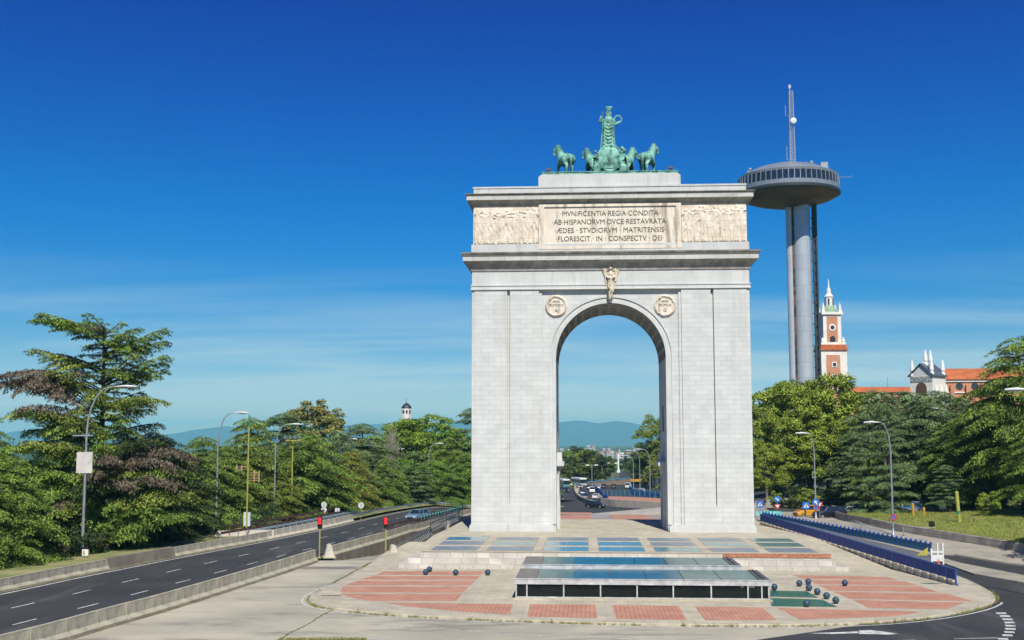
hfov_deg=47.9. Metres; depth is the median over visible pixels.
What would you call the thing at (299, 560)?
concrete barrier
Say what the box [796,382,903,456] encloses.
plane tree
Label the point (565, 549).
glass floor panel
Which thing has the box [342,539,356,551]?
concrete barrier
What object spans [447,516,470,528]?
underpass portal
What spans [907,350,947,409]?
gate pavilion
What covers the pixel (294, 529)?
concrete barrier
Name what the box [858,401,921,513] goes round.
old cedar
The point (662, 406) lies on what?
slit window
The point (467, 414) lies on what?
cedar tree
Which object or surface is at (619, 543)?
glass floor panel
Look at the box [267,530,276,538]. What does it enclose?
concrete barrier
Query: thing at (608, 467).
tree
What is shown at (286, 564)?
concrete barrier
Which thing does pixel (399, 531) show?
concrete barrier
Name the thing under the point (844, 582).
ball bollard
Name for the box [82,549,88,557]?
marker post
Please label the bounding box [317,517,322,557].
traffic light
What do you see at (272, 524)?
guard rail
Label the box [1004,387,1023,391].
street lamp
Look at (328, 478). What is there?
cedar tree
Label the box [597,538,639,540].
glass floor panel
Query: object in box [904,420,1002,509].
cedar tree
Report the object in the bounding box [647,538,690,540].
glass floor panel
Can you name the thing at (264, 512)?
shrub
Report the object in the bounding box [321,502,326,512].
road sign
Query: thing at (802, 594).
ground glass panel
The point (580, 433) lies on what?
mountains
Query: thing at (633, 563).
glass pavilion
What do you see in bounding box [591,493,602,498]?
car
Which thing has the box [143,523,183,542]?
shrub
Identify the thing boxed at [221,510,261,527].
shrub
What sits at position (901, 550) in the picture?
ramp cover
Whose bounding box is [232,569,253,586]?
concrete barrier
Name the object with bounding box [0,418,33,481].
cedar tree
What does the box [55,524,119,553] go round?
shrub
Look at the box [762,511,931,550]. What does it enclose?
blue railing
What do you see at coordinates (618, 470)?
obelisk
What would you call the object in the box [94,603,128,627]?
concrete barrier
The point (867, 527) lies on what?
bicycle rack
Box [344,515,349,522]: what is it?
concrete barrier
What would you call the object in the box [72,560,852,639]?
roundabout road
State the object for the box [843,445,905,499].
cedar tree
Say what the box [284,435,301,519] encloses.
signal pole
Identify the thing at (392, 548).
concrete block
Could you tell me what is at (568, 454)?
tree
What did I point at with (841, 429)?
plane tree
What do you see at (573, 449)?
tree
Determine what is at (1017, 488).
cedar tree
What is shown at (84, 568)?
concrete barrier
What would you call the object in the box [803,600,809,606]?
ball bollard
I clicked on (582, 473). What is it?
tree
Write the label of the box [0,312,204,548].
great cedar
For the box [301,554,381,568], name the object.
underpass slip road
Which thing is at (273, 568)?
concrete barrier
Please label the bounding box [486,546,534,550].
glass floor panel
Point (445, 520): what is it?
handrail
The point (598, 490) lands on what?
parapet wall
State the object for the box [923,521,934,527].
drain box
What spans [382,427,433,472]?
broadleaf tree
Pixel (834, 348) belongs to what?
museum tower
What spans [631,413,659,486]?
pine tree
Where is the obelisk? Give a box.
[617,454,619,472]
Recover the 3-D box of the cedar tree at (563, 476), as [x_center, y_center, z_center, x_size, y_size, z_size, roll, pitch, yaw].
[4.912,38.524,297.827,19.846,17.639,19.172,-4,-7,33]
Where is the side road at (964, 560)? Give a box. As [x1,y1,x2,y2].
[754,508,1001,563]
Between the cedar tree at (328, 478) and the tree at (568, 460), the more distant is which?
the tree at (568, 460)
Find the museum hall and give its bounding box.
[945,368,1023,417]
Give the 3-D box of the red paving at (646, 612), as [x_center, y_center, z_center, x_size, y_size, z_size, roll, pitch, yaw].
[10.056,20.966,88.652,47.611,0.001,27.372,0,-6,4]
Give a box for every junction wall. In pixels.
[574,485,590,503]
[601,498,660,508]
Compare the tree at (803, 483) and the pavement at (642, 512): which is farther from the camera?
the tree at (803, 483)
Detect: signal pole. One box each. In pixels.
[236,415,259,527]
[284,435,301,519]
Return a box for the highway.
[0,493,833,633]
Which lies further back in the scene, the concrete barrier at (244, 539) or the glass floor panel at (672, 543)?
the concrete barrier at (244, 539)
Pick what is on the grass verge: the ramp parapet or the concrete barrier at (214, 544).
the ramp parapet
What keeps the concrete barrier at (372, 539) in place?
on the highway
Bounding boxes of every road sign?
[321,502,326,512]
[757,501,762,507]
[774,496,780,510]
[803,502,809,518]
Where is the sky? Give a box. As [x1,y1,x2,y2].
[0,0,1023,438]
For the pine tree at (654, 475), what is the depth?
380.90 m
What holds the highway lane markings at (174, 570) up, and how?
on the highway
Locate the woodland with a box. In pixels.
[0,446,641,470]
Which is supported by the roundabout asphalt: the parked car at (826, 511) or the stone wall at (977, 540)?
the stone wall at (977, 540)
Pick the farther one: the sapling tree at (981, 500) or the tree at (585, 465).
the tree at (585, 465)
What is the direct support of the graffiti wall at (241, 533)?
on the highway gutter at (179, 556)
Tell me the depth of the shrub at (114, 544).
127.10 m
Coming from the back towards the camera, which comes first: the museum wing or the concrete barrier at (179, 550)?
the museum wing
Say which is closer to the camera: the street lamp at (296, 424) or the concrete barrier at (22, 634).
the concrete barrier at (22, 634)
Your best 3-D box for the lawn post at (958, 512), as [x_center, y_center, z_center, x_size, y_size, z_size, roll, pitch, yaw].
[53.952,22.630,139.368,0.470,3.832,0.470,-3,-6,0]
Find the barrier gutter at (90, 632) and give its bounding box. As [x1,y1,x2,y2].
[64,562,317,639]
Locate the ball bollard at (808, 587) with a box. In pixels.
[806,584,811,590]
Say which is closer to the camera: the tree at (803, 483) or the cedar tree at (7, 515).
the cedar tree at (7, 515)
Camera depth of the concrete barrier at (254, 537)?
134.74 m
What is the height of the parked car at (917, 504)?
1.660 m
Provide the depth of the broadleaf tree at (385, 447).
259.09 m
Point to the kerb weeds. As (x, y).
(551, 621)
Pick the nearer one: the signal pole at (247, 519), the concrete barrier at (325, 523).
the signal pole at (247, 519)
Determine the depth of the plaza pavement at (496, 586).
88.08 m
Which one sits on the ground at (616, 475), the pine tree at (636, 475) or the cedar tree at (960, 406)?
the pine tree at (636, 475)
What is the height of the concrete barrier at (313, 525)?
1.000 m
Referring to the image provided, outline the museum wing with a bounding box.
[836,377,910,482]
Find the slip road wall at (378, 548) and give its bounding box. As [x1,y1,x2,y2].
[334,515,470,559]
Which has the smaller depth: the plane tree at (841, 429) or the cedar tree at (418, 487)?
the plane tree at (841, 429)
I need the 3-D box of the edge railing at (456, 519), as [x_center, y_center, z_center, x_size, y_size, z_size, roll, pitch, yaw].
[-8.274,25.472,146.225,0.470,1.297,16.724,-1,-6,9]
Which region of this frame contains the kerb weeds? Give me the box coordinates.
[4,517,999,639]
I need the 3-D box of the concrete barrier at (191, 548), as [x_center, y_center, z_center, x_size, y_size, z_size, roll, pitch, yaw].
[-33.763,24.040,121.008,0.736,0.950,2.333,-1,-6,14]
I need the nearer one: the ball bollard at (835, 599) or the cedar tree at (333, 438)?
the ball bollard at (835, 599)
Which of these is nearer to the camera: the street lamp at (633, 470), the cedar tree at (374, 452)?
the cedar tree at (374, 452)
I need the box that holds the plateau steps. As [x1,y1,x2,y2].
[399,551,848,570]
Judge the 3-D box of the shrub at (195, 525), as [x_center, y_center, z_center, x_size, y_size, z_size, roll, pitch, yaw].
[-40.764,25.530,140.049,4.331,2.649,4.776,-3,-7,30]
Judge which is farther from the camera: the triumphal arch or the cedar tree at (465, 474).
the cedar tree at (465, 474)
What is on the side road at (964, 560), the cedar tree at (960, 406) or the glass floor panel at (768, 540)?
the cedar tree at (960, 406)
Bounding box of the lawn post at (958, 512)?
[955,491,960,521]
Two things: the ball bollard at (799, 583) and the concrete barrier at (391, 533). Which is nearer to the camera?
the ball bollard at (799, 583)
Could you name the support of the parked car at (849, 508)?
on the side road at (964, 560)
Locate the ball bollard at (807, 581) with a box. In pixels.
[805,578,810,584]
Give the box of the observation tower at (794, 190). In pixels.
[738,84,840,487]
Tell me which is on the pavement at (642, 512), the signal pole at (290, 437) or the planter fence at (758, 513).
the planter fence at (758, 513)
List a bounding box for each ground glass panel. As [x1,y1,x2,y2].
[770,591,817,597]
[770,598,836,606]
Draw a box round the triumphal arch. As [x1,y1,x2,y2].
[460,173,760,532]
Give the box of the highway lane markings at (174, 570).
[0,507,446,624]
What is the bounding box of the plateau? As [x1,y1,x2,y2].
[423,519,827,553]
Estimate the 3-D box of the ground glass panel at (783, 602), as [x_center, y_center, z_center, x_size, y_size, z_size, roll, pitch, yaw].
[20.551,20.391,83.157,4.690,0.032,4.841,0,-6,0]
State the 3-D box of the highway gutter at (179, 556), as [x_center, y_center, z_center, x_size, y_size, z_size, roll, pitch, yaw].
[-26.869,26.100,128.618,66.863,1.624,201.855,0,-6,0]
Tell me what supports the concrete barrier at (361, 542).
on the slip road wall at (378, 548)
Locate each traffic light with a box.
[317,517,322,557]
[384,517,387,551]
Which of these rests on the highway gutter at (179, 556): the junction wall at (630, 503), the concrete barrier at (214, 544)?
the concrete barrier at (214, 544)
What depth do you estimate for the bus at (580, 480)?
422.36 m
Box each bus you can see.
[560,478,569,486]
[571,477,586,485]
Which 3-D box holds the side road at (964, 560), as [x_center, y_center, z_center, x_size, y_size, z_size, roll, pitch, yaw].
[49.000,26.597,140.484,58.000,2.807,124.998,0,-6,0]
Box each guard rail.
[220,511,341,538]
[230,507,341,529]
[309,502,470,522]
[383,506,461,531]
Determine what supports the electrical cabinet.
on the lawn at (978, 531)
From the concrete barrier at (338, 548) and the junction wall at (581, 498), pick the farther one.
the junction wall at (581, 498)
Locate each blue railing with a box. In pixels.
[759,514,958,585]
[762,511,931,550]
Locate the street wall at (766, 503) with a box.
[754,498,1020,507]
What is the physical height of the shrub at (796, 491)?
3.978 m
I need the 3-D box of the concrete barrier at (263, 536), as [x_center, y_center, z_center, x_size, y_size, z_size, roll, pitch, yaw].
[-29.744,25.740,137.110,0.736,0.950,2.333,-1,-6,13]
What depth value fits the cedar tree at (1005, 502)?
165.33 m
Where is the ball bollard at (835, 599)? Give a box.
[832,596,838,603]
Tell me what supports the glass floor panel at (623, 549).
on the plateau
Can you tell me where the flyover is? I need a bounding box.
[572,477,646,485]
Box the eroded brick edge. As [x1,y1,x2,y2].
[722,553,830,557]
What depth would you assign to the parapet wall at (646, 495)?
307.98 m
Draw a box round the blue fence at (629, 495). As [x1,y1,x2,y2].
[603,490,660,497]
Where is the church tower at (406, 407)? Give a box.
[401,398,411,418]
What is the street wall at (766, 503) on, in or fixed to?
on the side road at (964, 560)
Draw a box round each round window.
[829,324,835,330]
[956,383,962,389]
[971,383,978,389]
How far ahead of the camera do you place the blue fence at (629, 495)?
285.02 m
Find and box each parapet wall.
[593,485,607,497]
[629,486,659,497]
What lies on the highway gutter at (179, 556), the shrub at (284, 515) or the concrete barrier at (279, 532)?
the concrete barrier at (279, 532)
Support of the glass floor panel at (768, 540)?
on the plateau
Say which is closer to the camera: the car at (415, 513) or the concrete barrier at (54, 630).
the concrete barrier at (54, 630)
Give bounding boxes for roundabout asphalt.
[759,564,1023,639]
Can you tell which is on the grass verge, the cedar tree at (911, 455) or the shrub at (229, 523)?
the shrub at (229, 523)
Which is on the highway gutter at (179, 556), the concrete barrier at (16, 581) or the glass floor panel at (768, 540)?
the concrete barrier at (16, 581)
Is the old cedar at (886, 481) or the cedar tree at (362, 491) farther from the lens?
the cedar tree at (362, 491)
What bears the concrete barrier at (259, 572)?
on the highway
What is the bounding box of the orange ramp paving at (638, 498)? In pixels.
[608,496,660,501]
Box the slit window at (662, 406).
[662,406,663,431]
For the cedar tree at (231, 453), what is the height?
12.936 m
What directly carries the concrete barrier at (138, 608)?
on the highway
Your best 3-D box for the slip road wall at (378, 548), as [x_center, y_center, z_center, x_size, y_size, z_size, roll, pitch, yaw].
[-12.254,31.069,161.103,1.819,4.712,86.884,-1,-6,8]
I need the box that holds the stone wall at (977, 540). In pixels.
[834,508,1023,552]
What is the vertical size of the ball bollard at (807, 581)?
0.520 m
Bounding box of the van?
[589,486,594,492]
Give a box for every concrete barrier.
[0,578,9,590]
[0,628,29,639]
[6,574,27,588]
[26,571,44,585]
[28,619,68,639]
[41,568,61,581]
[58,565,77,577]
[64,611,99,637]
[74,562,93,574]
[91,559,109,571]
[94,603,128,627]
[125,596,156,619]
[152,590,179,611]
[174,545,187,555]
[175,584,200,604]
[186,543,198,553]
[196,579,219,598]
[197,541,209,551]
[208,540,220,549]
[214,574,237,592]
[218,538,231,547]
[230,536,241,545]
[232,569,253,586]
[240,535,250,543]
[248,533,259,542]
[249,564,268,581]
[259,531,268,540]
[266,560,282,576]
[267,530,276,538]
[274,528,284,537]
[280,557,294,571]
[283,527,291,535]
[290,526,298,534]
[290,553,306,567]
[296,524,305,532]
[303,550,317,563]
[304,523,311,531]
[311,522,316,529]
[323,520,329,527]
[327,518,335,526]
[332,543,345,554]
[334,517,340,524]
[340,516,344,523]
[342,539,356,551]
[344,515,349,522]
[356,537,368,547]
[365,534,378,544]
[377,531,388,541]
[388,529,396,538]
[395,527,404,536]
[401,524,410,533]
[410,524,416,531]
[416,523,422,530]
[421,521,427,528]
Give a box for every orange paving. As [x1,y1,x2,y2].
[560,512,590,514]
[560,515,592,518]
[609,515,654,518]
[612,514,660,515]
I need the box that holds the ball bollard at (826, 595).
[823,592,829,599]
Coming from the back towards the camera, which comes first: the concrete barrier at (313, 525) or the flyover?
the flyover
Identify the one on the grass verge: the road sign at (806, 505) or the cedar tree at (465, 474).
the cedar tree at (465, 474)
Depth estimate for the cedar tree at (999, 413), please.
156.79 m
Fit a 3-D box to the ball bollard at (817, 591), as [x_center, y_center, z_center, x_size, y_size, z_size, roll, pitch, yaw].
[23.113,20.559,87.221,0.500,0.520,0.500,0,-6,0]
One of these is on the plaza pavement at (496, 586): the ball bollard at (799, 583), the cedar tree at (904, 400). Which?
the ball bollard at (799, 583)
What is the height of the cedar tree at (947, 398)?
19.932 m
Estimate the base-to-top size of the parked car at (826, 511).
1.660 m
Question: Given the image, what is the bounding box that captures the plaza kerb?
[309,566,995,626]
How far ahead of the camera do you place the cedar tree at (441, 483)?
229.72 m
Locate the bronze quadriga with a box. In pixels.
[542,106,678,174]
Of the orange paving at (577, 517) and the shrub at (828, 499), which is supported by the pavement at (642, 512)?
the orange paving at (577, 517)
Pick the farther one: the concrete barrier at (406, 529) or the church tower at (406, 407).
the church tower at (406, 407)
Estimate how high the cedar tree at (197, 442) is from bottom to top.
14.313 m
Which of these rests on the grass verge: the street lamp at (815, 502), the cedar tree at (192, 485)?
the cedar tree at (192, 485)
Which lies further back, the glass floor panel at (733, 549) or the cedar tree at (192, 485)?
the cedar tree at (192, 485)
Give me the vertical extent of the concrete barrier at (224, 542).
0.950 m
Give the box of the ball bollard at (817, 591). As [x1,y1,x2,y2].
[814,588,820,594]
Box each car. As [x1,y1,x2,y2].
[405,509,429,519]
[561,487,568,491]
[580,493,588,498]
[584,500,606,507]
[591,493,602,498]
[792,505,823,516]
[811,506,847,517]
[843,506,865,512]
[897,502,922,507]
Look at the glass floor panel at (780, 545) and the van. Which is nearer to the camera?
the glass floor panel at (780, 545)
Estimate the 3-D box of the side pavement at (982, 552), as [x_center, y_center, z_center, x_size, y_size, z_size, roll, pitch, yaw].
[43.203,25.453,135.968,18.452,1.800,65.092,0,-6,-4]
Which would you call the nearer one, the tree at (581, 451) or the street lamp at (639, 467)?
the street lamp at (639, 467)
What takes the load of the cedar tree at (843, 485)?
on the side road at (964, 560)
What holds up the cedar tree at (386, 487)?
on the grass verge
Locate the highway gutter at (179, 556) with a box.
[0,506,450,592]
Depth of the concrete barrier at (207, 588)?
87.77 m
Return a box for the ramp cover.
[762,520,930,571]
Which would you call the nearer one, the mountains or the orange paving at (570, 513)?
the orange paving at (570, 513)
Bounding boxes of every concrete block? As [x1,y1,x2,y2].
[322,543,335,557]
[389,544,396,552]
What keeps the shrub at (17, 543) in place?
on the grass verge
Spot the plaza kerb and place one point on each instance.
(991, 601)
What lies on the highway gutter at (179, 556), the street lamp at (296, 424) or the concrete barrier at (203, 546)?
the concrete barrier at (203, 546)
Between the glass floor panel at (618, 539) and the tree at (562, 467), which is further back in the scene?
the tree at (562, 467)
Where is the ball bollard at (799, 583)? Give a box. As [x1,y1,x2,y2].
[796,580,802,586]
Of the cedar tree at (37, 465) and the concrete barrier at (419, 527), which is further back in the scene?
the concrete barrier at (419, 527)
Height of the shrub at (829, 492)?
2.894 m
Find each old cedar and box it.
[841,408,899,512]
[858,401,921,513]
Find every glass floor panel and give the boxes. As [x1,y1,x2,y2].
[431,546,480,550]
[438,541,485,544]
[445,537,489,539]
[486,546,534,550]
[491,541,536,544]
[496,537,538,540]
[542,547,588,550]
[544,542,588,545]
[546,537,588,540]
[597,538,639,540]
[597,542,642,545]
[598,547,645,551]
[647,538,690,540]
[649,542,695,545]
[653,547,702,551]
[697,538,743,541]
[701,542,751,546]
[708,548,759,551]
[747,538,794,541]
[755,543,805,546]
[764,548,817,552]
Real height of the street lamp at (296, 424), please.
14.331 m
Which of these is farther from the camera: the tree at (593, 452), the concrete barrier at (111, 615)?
the tree at (593, 452)
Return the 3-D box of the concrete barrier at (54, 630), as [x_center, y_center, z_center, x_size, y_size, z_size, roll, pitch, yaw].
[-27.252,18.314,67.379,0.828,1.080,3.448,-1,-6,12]
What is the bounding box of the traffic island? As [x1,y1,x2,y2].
[940,559,1023,583]
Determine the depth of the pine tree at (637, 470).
426.14 m
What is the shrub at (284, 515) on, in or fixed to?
on the grass verge
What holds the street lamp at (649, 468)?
on the boulevard
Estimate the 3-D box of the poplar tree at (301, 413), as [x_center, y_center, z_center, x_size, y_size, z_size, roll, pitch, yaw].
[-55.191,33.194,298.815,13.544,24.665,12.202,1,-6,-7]
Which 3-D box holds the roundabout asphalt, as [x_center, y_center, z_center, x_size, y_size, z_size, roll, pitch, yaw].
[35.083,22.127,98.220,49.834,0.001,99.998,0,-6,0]
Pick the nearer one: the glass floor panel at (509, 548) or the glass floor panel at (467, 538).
the glass floor panel at (509, 548)
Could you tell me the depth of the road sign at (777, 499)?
158.13 m
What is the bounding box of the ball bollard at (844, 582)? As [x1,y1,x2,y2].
[842,580,847,585]
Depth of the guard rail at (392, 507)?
201.83 m
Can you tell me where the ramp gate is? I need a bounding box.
[918,543,943,564]
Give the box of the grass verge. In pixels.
[0,500,569,577]
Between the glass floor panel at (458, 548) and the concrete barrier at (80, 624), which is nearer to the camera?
the concrete barrier at (80, 624)
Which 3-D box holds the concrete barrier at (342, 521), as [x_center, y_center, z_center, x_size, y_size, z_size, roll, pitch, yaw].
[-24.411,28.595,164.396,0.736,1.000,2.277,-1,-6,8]
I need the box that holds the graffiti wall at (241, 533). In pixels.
[214,530,273,536]
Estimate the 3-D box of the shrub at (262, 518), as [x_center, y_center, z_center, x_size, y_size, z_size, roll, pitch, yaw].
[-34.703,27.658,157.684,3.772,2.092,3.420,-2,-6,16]
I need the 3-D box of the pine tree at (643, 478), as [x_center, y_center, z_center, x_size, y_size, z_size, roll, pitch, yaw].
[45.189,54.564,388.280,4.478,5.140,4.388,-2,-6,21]
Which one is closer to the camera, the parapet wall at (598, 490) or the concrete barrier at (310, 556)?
the concrete barrier at (310, 556)
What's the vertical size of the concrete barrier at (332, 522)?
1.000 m
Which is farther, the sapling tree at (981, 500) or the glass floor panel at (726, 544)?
the sapling tree at (981, 500)
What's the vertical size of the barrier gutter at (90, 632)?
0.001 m
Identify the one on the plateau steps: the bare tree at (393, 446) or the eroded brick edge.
the eroded brick edge
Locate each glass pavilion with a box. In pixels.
[513,568,772,601]
[521,556,742,587]
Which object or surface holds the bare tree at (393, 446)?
on the grass verge
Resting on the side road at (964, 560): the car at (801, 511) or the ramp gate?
the car at (801, 511)
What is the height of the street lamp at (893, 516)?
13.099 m
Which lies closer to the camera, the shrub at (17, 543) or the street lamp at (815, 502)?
the shrub at (17, 543)
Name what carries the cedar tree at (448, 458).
on the grass verge
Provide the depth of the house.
1630.40 m
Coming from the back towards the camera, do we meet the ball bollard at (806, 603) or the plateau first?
the plateau
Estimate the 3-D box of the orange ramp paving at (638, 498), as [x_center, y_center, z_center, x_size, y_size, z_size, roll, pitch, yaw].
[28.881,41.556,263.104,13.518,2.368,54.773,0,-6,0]
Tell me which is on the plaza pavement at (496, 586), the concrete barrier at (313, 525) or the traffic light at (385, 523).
the traffic light at (385, 523)
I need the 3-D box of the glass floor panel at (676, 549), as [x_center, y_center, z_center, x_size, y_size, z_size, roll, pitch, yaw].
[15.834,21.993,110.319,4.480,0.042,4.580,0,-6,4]
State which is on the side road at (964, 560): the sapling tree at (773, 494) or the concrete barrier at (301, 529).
the sapling tree at (773, 494)
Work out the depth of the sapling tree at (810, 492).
169.90 m
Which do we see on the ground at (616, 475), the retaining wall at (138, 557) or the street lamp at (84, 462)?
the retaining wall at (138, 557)
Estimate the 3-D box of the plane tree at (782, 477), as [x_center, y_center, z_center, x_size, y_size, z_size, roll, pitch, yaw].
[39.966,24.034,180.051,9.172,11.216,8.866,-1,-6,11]
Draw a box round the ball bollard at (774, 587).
[771,584,777,590]
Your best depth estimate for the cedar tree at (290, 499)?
168.38 m
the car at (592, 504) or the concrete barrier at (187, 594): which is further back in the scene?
the car at (592, 504)
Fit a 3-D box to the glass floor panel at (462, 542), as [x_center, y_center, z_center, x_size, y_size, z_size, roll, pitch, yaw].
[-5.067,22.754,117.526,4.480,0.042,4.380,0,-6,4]
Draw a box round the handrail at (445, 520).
[430,503,462,537]
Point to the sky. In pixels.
(278, 187)
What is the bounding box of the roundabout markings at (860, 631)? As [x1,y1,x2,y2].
[227,560,1015,639]
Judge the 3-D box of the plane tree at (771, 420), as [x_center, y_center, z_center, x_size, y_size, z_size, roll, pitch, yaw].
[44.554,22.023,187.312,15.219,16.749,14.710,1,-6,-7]
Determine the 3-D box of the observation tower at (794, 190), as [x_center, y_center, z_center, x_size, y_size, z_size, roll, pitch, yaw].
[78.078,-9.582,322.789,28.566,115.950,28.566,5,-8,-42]
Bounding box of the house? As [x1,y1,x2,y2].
[610,451,614,458]
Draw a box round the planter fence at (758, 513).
[756,511,781,519]
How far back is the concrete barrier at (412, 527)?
151.24 m
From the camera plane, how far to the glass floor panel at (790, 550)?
109.25 m
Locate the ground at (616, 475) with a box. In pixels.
[0,445,1020,560]
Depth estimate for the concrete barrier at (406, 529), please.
147.57 m
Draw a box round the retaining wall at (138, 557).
[103,546,174,568]
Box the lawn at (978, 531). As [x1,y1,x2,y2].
[847,508,1023,542]
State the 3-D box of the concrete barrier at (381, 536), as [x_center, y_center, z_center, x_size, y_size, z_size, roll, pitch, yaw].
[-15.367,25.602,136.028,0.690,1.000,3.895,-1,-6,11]
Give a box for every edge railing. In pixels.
[396,527,432,548]
[431,512,461,530]
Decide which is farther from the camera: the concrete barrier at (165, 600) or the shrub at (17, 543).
the shrub at (17, 543)
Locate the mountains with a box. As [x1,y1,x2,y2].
[0,419,762,445]
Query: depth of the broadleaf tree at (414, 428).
264.13 m
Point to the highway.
(59, 600)
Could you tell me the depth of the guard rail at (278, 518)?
155.63 m
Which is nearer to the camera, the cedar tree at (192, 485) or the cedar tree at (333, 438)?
the cedar tree at (192, 485)
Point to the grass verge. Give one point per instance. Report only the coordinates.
(15, 571)
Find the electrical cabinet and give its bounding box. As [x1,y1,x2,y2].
[939,499,945,511]
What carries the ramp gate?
on the roundabout asphalt
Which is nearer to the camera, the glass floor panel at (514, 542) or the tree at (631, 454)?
the glass floor panel at (514, 542)
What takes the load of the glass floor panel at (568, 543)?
on the plateau
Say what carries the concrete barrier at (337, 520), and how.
on the highway gutter at (179, 556)
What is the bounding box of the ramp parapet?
[251,511,360,529]
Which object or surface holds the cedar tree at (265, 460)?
on the grass verge
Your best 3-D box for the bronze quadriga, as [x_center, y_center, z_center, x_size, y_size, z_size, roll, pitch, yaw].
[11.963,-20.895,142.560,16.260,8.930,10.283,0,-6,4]
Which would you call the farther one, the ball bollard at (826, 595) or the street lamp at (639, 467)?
the street lamp at (639, 467)
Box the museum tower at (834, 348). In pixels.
[814,279,848,407]
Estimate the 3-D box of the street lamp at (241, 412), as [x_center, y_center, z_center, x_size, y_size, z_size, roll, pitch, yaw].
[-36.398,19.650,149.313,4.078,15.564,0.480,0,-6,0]
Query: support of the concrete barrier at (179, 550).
on the highway gutter at (179, 556)
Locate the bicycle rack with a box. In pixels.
[851,520,884,534]
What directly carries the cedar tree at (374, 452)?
on the grass verge
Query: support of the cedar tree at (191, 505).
on the grass verge
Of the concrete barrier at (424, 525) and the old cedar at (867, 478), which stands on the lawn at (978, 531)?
the old cedar at (867, 478)
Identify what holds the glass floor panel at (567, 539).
on the plateau
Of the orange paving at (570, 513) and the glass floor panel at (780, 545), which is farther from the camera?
the orange paving at (570, 513)
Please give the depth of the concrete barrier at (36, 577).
94.93 m
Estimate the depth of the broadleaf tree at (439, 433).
281.06 m
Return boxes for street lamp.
[72,385,136,551]
[215,411,247,528]
[273,423,300,515]
[620,455,633,488]
[626,450,639,488]
[634,449,650,491]
[795,432,819,518]
[863,421,896,534]
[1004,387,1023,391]
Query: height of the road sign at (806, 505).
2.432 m
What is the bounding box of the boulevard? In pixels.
[560,471,831,512]
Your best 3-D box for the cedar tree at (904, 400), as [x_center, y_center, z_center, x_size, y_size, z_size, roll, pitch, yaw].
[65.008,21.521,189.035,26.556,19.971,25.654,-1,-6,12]
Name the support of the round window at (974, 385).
in the museum hall
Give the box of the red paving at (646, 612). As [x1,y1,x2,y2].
[341,571,970,619]
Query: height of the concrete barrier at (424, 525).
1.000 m
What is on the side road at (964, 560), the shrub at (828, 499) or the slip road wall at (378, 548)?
the shrub at (828, 499)
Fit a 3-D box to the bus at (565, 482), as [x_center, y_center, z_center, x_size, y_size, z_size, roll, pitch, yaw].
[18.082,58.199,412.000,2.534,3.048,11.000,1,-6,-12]
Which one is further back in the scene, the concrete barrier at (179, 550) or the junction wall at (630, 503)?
the junction wall at (630, 503)
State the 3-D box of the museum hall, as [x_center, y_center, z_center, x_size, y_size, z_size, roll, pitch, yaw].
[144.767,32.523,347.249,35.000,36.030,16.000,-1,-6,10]
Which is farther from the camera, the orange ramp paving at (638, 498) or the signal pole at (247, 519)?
the orange ramp paving at (638, 498)
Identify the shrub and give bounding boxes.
[0,542,33,564]
[34,526,92,557]
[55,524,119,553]
[108,530,149,546]
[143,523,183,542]
[178,523,201,536]
[203,517,233,532]
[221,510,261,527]
[242,505,282,523]
[251,514,270,525]
[271,508,290,520]
[283,503,309,517]
[298,498,321,514]
[768,485,812,508]
[803,489,840,505]
[818,490,842,497]
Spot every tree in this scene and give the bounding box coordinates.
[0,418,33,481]
[0,456,70,565]
[0,459,109,550]
[0,482,54,569]
[88,432,236,543]
[154,474,211,531]
[182,436,255,527]
[186,445,264,522]
[222,417,300,519]
[233,412,351,510]
[249,473,309,521]
[258,433,370,516]
[278,400,318,442]
[301,399,336,445]
[311,408,346,465]
[317,431,383,505]
[329,423,415,502]
[332,451,387,512]
[356,442,405,466]
[365,414,464,491]
[366,458,415,509]
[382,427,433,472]
[384,425,399,475]
[388,456,420,491]
[398,450,441,504]
[405,460,470,507]
[414,428,470,454]
[418,436,470,494]
[442,453,470,508]
[446,407,471,467]
[560,463,570,477]
[560,474,568,495]
[562,455,579,480]
[564,452,580,470]
[567,449,599,481]
[569,445,579,475]
[574,450,583,476]
[580,452,598,474]
[580,455,602,478]
[586,450,596,478]
[592,456,616,479]
[597,456,615,479]
[622,452,634,472]
[626,453,647,485]
[627,463,640,478]
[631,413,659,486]
[633,441,656,486]
[640,475,651,488]
[643,462,659,488]
[647,448,659,463]
[752,372,864,497]
[752,380,835,489]
[752,404,841,497]
[753,438,795,497]
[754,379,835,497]
[767,490,781,508]
[790,414,860,497]
[795,487,820,504]
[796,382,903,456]
[819,389,921,505]
[825,431,874,500]
[833,391,946,492]
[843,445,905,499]
[848,396,1001,509]
[882,390,990,508]
[892,426,936,495]
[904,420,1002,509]
[906,399,1015,508]
[920,414,1020,508]
[925,465,972,511]
[941,335,1023,510]
[959,393,1018,507]
[975,491,1002,514]
[990,425,1023,505]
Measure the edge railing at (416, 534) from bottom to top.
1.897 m
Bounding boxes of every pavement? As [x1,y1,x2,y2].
[313,519,990,622]
[560,507,768,518]
[754,512,1023,565]

